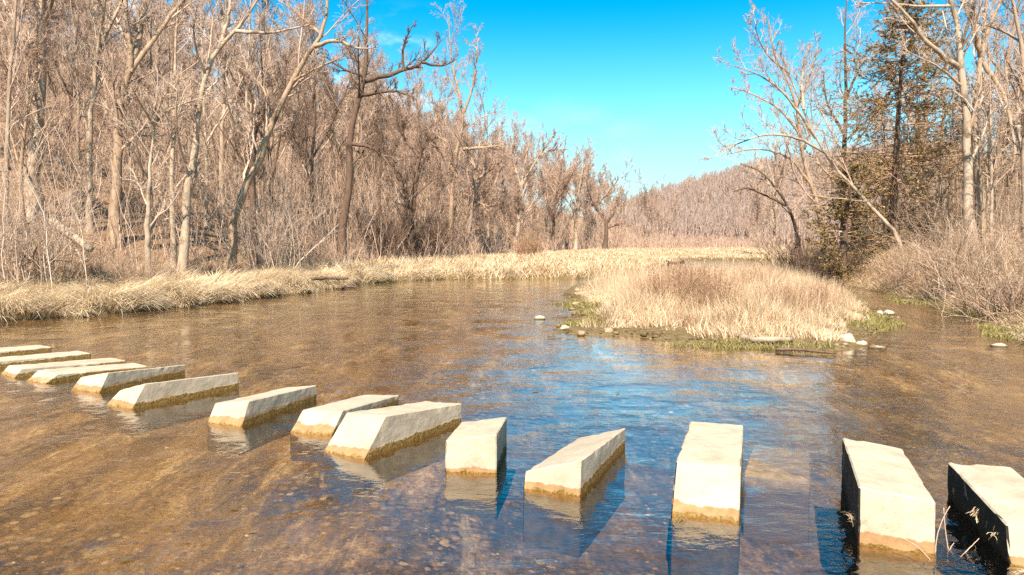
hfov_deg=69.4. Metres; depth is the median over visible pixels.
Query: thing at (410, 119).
bare tree
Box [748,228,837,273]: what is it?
shrub
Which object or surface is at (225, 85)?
bare tree
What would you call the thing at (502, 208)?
bare tree
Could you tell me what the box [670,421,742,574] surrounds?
stepping stone
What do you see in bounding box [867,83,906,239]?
bare tree
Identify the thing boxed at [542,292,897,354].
gravel
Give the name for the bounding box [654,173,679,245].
bare tree
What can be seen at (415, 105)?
bare tree
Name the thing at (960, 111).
bare tree
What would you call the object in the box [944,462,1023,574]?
stepping stone
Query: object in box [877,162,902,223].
bare tree
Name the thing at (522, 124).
bare tree
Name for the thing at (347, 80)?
bare tree
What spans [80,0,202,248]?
bare tree
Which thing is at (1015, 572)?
grass tuft
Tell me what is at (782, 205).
bare tree
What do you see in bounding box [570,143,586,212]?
bare tree
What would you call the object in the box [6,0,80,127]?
bare tree
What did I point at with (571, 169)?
bare tree
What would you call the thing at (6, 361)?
stepping stone
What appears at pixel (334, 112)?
bare tree
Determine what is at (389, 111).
bare tree
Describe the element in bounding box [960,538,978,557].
dry twig
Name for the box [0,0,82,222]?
bare tree
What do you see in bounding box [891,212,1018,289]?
shrub
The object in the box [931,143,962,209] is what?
bare tree
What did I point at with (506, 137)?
bare tree
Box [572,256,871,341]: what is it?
island grass
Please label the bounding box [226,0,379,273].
bare tree
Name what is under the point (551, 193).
bare tree
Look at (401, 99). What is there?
bare tree
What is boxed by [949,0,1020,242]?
bare tree
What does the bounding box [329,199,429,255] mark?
shrub
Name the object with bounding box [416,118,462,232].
bare tree
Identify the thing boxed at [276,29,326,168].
bare tree
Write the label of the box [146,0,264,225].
bare tree
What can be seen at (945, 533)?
dry twig
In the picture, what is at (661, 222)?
bare tree
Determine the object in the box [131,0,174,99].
bare tree
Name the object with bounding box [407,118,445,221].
bare tree
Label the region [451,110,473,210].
bare tree
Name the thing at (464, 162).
bare tree
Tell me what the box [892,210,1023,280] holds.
shrub
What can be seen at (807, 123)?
bare tree
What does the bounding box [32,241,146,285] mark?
shrub
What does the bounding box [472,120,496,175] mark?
bare tree
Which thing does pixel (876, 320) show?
green grass
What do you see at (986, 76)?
bare tree
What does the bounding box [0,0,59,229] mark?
bare tree
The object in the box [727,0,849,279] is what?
bare tree
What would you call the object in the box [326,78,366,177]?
bare tree
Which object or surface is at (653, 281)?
shrub
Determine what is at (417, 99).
bare tree
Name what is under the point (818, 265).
shrub
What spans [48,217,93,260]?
fallen log
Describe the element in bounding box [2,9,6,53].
bare tree
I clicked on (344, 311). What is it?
water
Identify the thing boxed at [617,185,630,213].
bare tree
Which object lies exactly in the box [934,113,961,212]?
bare tree
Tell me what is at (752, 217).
bare tree
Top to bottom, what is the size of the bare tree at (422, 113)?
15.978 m
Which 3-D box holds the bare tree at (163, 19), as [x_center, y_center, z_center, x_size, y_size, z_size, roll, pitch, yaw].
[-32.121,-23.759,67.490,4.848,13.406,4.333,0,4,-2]
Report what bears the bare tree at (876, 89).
on the ground at (324, 502)
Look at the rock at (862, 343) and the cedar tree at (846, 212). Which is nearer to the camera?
the rock at (862, 343)
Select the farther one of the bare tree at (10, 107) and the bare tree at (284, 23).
the bare tree at (284, 23)
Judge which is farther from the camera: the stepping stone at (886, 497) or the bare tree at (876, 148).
the bare tree at (876, 148)
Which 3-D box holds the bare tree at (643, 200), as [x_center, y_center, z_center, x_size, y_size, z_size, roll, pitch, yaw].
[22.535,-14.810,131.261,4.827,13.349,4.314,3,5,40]
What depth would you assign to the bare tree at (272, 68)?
63.43 m
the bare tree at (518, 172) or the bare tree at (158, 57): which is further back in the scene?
the bare tree at (518, 172)
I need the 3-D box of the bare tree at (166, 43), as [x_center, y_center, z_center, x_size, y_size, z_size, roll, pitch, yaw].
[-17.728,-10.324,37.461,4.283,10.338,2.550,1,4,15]
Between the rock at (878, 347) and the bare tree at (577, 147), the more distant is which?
the bare tree at (577, 147)
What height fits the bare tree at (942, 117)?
13.992 m
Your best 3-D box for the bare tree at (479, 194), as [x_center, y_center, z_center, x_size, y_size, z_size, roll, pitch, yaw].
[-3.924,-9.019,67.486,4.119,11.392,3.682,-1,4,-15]
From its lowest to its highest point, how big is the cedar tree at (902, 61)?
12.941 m
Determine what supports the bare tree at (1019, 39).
on the ground at (324, 502)
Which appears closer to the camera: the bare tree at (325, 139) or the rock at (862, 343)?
the rock at (862, 343)
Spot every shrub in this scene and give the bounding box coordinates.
[0,117,102,288]
[0,140,114,286]
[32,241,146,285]
[98,245,193,283]
[155,240,259,277]
[200,160,341,273]
[231,190,308,267]
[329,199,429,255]
[353,188,465,258]
[392,207,489,255]
[504,227,548,255]
[627,266,698,301]
[642,259,696,287]
[644,251,727,310]
[664,258,740,296]
[671,266,752,311]
[732,257,789,287]
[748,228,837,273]
[754,274,819,312]
[788,274,849,310]
[790,230,878,283]
[863,231,961,280]
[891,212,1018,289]
[891,224,1023,325]
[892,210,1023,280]
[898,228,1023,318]
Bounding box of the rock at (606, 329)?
[604,327,612,331]
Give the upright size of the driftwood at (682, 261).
0.529 m
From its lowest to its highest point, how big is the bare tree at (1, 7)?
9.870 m
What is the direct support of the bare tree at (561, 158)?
on the ground at (324, 502)
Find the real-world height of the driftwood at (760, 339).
0.156 m
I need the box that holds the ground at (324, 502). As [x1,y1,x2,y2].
[0,36,1023,574]
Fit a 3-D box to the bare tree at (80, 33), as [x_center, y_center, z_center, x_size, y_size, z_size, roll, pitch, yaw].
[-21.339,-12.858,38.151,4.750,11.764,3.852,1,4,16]
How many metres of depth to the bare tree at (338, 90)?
69.27 m
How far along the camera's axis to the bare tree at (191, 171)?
26.45 m
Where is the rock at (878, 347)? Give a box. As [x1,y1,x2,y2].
[868,345,886,348]
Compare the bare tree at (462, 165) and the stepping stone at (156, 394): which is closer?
the stepping stone at (156, 394)
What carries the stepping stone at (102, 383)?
on the ground at (324, 502)
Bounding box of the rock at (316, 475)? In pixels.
[313,472,319,478]
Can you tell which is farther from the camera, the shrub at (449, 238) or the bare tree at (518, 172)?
the bare tree at (518, 172)
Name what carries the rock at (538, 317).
in the water
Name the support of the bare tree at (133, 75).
on the ground at (324, 502)
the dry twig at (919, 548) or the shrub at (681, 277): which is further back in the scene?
the shrub at (681, 277)
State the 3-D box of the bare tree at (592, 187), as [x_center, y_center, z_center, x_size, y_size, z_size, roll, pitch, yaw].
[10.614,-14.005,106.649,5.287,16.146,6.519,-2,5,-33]
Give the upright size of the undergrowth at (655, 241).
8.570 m
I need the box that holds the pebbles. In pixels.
[0,323,1023,574]
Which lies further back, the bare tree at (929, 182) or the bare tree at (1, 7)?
the bare tree at (929, 182)
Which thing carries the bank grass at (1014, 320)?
on the ground at (324, 502)
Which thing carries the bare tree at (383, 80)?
on the ground at (324, 502)
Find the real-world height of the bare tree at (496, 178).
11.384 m
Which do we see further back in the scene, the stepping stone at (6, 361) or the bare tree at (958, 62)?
the bare tree at (958, 62)
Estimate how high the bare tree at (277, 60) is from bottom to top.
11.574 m
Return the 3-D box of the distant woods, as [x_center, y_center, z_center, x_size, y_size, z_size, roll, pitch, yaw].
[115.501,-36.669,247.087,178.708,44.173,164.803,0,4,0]
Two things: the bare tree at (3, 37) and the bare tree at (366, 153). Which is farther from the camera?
the bare tree at (366, 153)
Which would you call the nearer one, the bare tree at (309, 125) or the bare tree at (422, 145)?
the bare tree at (422, 145)
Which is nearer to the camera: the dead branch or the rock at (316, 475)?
the rock at (316, 475)
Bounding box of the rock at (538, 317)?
[534,315,544,320]
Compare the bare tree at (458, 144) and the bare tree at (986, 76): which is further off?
the bare tree at (458, 144)
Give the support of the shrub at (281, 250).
on the ground at (324, 502)
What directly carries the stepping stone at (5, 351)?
on the ground at (324, 502)
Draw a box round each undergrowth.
[0,0,635,288]
[333,201,786,261]
[814,131,1023,283]
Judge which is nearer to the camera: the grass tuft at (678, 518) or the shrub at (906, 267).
the grass tuft at (678, 518)
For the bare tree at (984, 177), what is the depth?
49.63 m
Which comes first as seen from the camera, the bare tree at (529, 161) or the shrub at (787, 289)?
the shrub at (787, 289)
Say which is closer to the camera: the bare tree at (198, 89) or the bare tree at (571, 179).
the bare tree at (198, 89)
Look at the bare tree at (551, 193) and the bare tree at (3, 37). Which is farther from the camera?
the bare tree at (551, 193)
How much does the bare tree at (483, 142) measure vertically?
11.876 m
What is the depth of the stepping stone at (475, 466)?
6.33 m
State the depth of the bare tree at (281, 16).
77.54 m
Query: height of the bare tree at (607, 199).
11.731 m
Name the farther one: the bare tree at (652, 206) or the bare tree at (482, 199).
the bare tree at (652, 206)
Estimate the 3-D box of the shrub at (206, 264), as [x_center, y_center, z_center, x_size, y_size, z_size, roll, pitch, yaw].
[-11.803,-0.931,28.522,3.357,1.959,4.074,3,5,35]
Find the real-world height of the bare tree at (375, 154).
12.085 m
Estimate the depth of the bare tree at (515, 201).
81.35 m
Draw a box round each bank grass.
[0,247,517,323]
[796,241,1023,345]
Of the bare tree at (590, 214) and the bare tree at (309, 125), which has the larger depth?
the bare tree at (590, 214)
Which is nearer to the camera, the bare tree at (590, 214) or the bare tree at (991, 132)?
the bare tree at (991, 132)
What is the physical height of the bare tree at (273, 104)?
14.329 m
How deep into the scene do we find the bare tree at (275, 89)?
41.95 m
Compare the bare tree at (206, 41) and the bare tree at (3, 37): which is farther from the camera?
the bare tree at (206, 41)
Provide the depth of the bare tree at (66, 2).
50.21 m
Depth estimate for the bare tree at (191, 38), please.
55.14 m
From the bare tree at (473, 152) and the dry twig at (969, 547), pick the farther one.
the bare tree at (473, 152)
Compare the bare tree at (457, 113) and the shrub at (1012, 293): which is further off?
the bare tree at (457, 113)
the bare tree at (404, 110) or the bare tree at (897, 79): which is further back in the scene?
the bare tree at (404, 110)
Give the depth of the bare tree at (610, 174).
135.18 m
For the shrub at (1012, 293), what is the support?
on the ground at (324, 502)
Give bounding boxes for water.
[0,261,1023,543]
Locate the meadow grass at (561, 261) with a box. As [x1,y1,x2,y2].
[315,246,789,280]
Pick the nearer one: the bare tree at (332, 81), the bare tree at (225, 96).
the bare tree at (225, 96)
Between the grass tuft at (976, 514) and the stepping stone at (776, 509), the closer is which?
the grass tuft at (976, 514)
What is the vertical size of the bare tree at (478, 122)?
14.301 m
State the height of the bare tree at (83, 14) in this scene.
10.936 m
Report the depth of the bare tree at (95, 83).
27.49 m
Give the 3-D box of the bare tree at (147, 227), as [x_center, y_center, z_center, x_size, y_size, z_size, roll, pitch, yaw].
[-12.241,-3.699,26.067,2.566,7.799,3.490,4,5,44]
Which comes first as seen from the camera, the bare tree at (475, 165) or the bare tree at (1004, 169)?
the bare tree at (1004, 169)
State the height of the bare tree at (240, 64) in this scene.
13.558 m
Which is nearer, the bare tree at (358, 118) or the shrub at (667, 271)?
the shrub at (667, 271)
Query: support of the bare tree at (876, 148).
on the ground at (324, 502)
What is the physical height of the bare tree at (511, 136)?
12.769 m
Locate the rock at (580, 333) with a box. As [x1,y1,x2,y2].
[577,330,584,335]
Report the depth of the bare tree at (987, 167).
34.84 m
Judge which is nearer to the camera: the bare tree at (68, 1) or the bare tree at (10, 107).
the bare tree at (10, 107)
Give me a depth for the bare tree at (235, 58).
60.66 m
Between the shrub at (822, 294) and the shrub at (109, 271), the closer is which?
the shrub at (822, 294)
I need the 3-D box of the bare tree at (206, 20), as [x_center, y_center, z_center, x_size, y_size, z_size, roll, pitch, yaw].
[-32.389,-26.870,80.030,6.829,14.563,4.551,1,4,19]
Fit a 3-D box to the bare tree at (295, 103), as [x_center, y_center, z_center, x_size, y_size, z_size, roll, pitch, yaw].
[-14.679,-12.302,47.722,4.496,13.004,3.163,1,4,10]
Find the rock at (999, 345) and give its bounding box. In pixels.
[988,343,1007,347]
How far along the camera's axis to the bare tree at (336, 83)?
76.47 m
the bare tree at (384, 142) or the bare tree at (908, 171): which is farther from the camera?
the bare tree at (384, 142)
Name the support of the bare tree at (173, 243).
on the ground at (324, 502)
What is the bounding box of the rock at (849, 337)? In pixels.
[839,333,855,342]
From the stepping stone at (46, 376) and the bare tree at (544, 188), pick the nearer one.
the stepping stone at (46, 376)
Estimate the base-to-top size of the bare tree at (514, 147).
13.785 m
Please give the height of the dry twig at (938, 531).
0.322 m
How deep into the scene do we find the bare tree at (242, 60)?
63.46 m
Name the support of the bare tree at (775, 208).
on the ground at (324, 502)
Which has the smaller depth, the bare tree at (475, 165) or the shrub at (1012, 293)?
the shrub at (1012, 293)
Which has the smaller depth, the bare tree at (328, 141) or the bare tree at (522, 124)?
the bare tree at (328, 141)
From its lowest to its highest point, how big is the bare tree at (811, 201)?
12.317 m
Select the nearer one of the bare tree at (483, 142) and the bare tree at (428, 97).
the bare tree at (428, 97)
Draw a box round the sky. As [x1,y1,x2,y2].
[23,0,1023,215]
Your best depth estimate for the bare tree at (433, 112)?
92.97 m
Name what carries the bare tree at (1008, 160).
on the ground at (324, 502)
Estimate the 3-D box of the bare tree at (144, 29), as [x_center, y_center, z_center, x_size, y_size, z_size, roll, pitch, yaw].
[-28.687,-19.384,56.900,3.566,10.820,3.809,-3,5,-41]
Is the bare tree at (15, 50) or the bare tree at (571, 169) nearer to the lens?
the bare tree at (15, 50)
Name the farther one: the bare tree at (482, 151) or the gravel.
the bare tree at (482, 151)
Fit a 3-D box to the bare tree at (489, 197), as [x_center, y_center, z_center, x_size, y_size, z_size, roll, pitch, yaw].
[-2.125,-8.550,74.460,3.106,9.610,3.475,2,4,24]
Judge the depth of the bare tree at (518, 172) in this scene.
95.32 m
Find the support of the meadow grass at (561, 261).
on the ground at (324, 502)
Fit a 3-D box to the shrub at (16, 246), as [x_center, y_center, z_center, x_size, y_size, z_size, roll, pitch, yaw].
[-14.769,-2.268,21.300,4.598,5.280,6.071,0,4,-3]
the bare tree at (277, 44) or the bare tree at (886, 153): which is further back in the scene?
the bare tree at (277, 44)
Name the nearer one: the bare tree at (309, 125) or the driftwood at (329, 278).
the driftwood at (329, 278)
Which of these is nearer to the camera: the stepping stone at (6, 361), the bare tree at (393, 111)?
the stepping stone at (6, 361)
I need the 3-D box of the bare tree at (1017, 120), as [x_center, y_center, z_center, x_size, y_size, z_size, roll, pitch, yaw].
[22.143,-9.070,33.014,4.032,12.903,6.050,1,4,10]
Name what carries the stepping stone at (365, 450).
on the ground at (324, 502)
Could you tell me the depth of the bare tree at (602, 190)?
123.57 m
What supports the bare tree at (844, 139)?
on the ground at (324, 502)
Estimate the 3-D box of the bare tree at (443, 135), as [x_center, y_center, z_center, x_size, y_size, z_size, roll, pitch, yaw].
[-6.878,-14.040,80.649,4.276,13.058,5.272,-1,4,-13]
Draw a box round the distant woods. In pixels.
[582,135,973,244]
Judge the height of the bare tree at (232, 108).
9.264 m
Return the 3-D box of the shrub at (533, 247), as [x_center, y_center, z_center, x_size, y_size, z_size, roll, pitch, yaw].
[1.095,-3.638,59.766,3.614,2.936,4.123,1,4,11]
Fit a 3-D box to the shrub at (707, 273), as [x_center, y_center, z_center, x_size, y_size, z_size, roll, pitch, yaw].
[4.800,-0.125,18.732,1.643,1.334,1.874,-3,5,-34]
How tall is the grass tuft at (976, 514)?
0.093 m
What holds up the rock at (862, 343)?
on the ground at (324, 502)
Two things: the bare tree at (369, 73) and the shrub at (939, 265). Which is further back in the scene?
the bare tree at (369, 73)
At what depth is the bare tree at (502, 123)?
116.28 m
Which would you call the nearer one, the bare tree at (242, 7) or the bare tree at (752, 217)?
the bare tree at (242, 7)
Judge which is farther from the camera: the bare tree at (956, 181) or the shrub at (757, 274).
the bare tree at (956, 181)
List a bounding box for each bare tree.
[0,0,12,36]
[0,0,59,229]
[0,0,60,222]
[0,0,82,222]
[0,4,20,100]
[0,11,9,50]
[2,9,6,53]
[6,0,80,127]
[17,0,86,86]
[31,0,111,170]
[50,0,129,153]
[50,0,173,232]
[52,0,108,157]
[60,0,133,105]
[71,9,162,189]
[73,0,148,134]
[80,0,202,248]
[91,0,175,246]
[96,0,194,145]
[109,0,174,131]
[109,75,221,277]
[112,0,152,98]
[128,0,192,186]
[128,0,222,267]
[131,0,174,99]
[137,0,190,46]
[141,0,324,276]
[146,0,210,132]
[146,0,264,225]
[159,29,210,169]
[160,0,236,154]
[164,1,216,103]
[180,19,216,156]
[181,0,287,207]
[185,1,219,106]
[194,1,237,52]
[198,0,294,241]
[203,0,307,232]
[207,17,259,143]
[212,13,243,126]
[213,25,277,270]
[215,51,248,182]
[217,15,295,212]
[221,12,266,143]
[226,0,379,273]
[227,1,301,197]
[228,6,286,112]
[252,1,319,197]
[253,0,321,168]
[255,0,325,177]
[256,24,281,148]
[257,23,294,149]
[258,0,303,67]
[269,47,301,176]
[275,1,367,240]
[276,10,308,74]
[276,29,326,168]
[277,40,313,138]
[279,68,323,173]
[285,15,371,200]
[290,47,343,174]
[293,70,362,215]
[296,0,458,262]
[307,17,377,237]
[316,52,333,132]
[317,59,351,168]
[319,43,374,157]
[324,37,385,178]
[324,50,366,169]
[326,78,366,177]
[335,28,375,108]
[337,39,388,151]
[338,43,395,206]
[342,55,386,187]
[354,90,373,195]
[357,106,385,195]
[360,62,416,223]
[363,55,396,174]
[365,60,411,201]
[366,46,431,222]
[382,94,456,256]
[384,53,456,222]
[388,94,412,208]
[392,80,406,144]
[393,85,422,179]
[393,91,413,192]
[397,49,461,223]
[400,78,425,184]
[406,115,439,223]
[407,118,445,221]
[414,72,472,216]
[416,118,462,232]
[426,0,507,255]
[426,95,445,184]
[431,98,457,217]
[432,111,466,200]
[432,129,466,237]
[439,63,514,252]
[446,126,488,249]
[450,120,491,240]
[451,92,466,147]
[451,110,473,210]
[455,116,483,217]
[468,160,494,235]
[470,128,498,206]
[471,121,491,168]
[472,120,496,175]
[473,105,499,150]
[475,156,507,249]
[477,136,510,247]
[479,122,504,202]
[488,110,529,213]
[488,150,521,245]
[489,119,509,184]
[495,118,518,180]
[500,143,527,224]
[501,153,537,237]
[503,127,567,250]
[504,110,531,183]
[504,159,521,239]
[505,125,529,194]
[511,156,552,237]
[521,139,543,199]
[529,123,567,230]
[530,137,574,243]
[535,131,581,250]
[536,155,558,224]
[540,143,556,172]
[540,157,555,214]
[541,129,560,211]
[544,142,572,207]
[555,152,589,249]
[558,153,573,216]
[568,149,581,195]
[569,135,609,243]
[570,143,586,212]
[576,149,628,249]
[577,150,605,233]
[581,182,603,236]
[582,139,607,229]
[603,166,617,233]
[605,152,635,225]
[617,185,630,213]
[630,167,656,236]
[643,179,662,237]
[652,190,665,233]
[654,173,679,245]
[698,6,902,253]
[713,131,806,268]
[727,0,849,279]
[739,196,762,240]
[743,165,774,254]
[750,121,807,266]
[763,161,788,247]
[791,0,890,250]
[807,143,835,232]
[846,62,907,235]
[851,0,1004,247]
[852,92,902,243]
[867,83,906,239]
[869,15,948,234]
[871,2,974,235]
[877,7,997,221]
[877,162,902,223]
[889,35,947,239]
[893,68,934,234]
[906,138,943,207]
[926,60,999,225]
[929,159,954,218]
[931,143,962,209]
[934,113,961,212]
[943,0,1023,221]
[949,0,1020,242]
[952,88,1007,193]
[954,16,1017,229]
[956,0,1020,210]
[957,27,1019,241]
[959,119,1017,200]
[969,0,1023,227]
[970,0,1023,212]
[975,0,1023,243]
[986,98,1021,207]
[989,113,1020,202]
[1000,104,1020,148]
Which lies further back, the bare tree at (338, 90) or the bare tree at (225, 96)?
the bare tree at (338, 90)
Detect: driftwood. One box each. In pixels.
[311,276,348,280]
[339,285,356,288]
[666,260,684,264]
[737,334,792,342]
[776,347,835,353]
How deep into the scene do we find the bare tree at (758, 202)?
71.37 m
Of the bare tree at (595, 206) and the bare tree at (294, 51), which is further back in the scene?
the bare tree at (595, 206)
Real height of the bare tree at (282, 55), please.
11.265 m
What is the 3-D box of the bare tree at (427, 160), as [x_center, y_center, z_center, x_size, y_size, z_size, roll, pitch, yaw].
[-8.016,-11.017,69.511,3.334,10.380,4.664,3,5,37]
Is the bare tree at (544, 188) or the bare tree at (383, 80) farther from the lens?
the bare tree at (544, 188)
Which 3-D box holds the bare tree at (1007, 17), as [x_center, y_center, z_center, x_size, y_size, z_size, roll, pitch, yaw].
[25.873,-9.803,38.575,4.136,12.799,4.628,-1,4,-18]
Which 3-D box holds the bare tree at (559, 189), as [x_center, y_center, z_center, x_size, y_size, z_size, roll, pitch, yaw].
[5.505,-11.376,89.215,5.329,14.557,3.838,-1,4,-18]
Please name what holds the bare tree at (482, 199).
on the ground at (324, 502)
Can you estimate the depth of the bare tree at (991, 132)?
28.66 m
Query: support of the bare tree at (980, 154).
on the ground at (324, 502)
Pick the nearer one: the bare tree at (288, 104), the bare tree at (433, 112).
the bare tree at (288, 104)
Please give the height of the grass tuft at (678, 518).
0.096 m
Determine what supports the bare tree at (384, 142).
on the ground at (324, 502)
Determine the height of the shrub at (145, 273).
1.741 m
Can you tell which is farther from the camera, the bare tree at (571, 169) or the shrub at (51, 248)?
the bare tree at (571, 169)
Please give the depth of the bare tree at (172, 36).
41.85 m
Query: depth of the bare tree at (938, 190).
99.54 m
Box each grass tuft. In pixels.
[672,513,685,523]
[844,511,856,524]
[967,507,979,521]
[1006,567,1023,574]
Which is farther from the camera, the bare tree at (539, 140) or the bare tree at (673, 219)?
the bare tree at (673, 219)
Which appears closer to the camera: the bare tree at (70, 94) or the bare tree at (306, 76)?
the bare tree at (70, 94)
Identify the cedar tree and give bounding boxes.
[761,0,1020,247]
[796,161,903,284]
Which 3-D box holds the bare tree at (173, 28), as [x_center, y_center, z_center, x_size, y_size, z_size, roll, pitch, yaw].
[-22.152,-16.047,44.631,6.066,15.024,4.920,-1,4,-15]
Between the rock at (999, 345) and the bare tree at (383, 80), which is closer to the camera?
the rock at (999, 345)
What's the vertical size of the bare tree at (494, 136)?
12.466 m
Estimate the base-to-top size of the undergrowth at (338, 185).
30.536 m
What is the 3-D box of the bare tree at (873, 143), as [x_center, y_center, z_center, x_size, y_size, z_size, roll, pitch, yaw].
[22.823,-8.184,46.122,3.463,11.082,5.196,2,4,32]
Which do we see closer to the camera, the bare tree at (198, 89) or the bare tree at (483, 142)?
the bare tree at (198, 89)
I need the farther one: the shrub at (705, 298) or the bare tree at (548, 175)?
the bare tree at (548, 175)
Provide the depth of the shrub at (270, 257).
30.59 m
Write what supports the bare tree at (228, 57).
on the ground at (324, 502)
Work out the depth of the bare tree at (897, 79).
43.10 m
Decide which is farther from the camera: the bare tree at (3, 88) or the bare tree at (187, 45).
the bare tree at (187, 45)
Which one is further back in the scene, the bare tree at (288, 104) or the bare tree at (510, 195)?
the bare tree at (510, 195)
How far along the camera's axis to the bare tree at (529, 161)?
123.61 m
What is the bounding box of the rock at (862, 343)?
[856,341,867,345]
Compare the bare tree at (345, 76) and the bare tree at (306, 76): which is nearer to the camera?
the bare tree at (306, 76)
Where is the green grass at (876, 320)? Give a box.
[371,274,1023,351]
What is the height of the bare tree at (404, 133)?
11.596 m
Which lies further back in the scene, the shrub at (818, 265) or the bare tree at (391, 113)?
the bare tree at (391, 113)
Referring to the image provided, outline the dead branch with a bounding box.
[8,236,70,269]
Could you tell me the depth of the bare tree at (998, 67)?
36.88 m
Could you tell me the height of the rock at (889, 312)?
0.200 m
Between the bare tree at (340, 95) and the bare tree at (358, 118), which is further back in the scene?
the bare tree at (340, 95)
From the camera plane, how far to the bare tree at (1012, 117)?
34.58 m
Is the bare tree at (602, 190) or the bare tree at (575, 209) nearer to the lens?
the bare tree at (575, 209)
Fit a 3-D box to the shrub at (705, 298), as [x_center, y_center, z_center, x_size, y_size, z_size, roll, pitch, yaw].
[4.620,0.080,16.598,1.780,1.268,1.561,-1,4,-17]
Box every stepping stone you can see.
[0,345,50,355]
[0,351,90,381]
[1,358,124,398]
[26,363,145,404]
[71,365,184,415]
[106,372,238,435]
[207,385,316,454]
[290,395,398,463]
[324,401,460,491]
[445,417,506,519]
[523,428,624,557]
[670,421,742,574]
[743,444,810,546]
[840,438,934,574]
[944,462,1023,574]
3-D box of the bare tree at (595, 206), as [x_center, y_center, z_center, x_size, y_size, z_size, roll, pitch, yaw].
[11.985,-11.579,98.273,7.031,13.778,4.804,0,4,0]
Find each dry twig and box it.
[902,537,931,562]
[935,506,949,554]
[943,508,948,551]
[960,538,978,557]
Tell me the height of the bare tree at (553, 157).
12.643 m
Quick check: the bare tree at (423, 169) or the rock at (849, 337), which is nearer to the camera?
the rock at (849, 337)
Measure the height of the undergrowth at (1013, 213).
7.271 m
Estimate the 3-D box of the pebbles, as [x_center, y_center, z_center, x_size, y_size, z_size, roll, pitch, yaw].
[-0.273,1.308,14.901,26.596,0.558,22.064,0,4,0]
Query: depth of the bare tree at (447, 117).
75.91 m
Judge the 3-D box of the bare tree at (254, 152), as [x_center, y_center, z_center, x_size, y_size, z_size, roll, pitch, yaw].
[-11.321,-5.668,31.788,2.794,10.971,2.974,-2,4,-24]
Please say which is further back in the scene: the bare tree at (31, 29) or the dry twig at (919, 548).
the bare tree at (31, 29)
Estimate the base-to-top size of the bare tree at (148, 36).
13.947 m
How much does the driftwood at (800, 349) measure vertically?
0.084 m
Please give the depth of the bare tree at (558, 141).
130.67 m
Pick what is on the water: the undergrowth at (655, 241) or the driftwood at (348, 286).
the driftwood at (348, 286)
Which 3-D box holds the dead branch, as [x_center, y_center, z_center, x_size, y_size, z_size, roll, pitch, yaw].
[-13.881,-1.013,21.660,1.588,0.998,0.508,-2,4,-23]
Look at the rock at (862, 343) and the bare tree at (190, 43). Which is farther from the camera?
the bare tree at (190, 43)
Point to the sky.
(640, 78)
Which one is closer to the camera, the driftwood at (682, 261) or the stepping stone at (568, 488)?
the stepping stone at (568, 488)
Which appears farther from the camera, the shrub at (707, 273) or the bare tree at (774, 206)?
the bare tree at (774, 206)
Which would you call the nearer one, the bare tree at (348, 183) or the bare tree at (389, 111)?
the bare tree at (348, 183)
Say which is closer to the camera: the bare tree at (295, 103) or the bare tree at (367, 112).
the bare tree at (295, 103)
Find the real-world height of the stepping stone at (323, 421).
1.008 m
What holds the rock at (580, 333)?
on the gravel
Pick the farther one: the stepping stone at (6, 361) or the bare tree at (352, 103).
the bare tree at (352, 103)
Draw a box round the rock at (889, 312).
[883,310,894,314]
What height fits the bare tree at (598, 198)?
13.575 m
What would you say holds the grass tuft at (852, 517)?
attached to the stepping stone at (886, 497)
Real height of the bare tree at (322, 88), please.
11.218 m
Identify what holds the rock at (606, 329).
on the ground at (324, 502)
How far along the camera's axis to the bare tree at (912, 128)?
37.35 m
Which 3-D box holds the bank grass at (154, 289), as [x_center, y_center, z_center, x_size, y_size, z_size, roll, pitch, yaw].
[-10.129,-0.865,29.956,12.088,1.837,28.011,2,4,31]
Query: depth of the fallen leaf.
4.60 m
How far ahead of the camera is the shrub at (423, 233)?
51.49 m
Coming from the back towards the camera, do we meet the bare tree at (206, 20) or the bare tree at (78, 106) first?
the bare tree at (206, 20)
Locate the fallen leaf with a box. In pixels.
[117,556,135,560]
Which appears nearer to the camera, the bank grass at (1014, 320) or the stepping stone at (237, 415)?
the stepping stone at (237, 415)
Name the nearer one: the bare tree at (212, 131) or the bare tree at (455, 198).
the bare tree at (212, 131)
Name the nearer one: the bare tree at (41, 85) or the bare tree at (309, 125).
the bare tree at (41, 85)
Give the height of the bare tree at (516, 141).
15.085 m

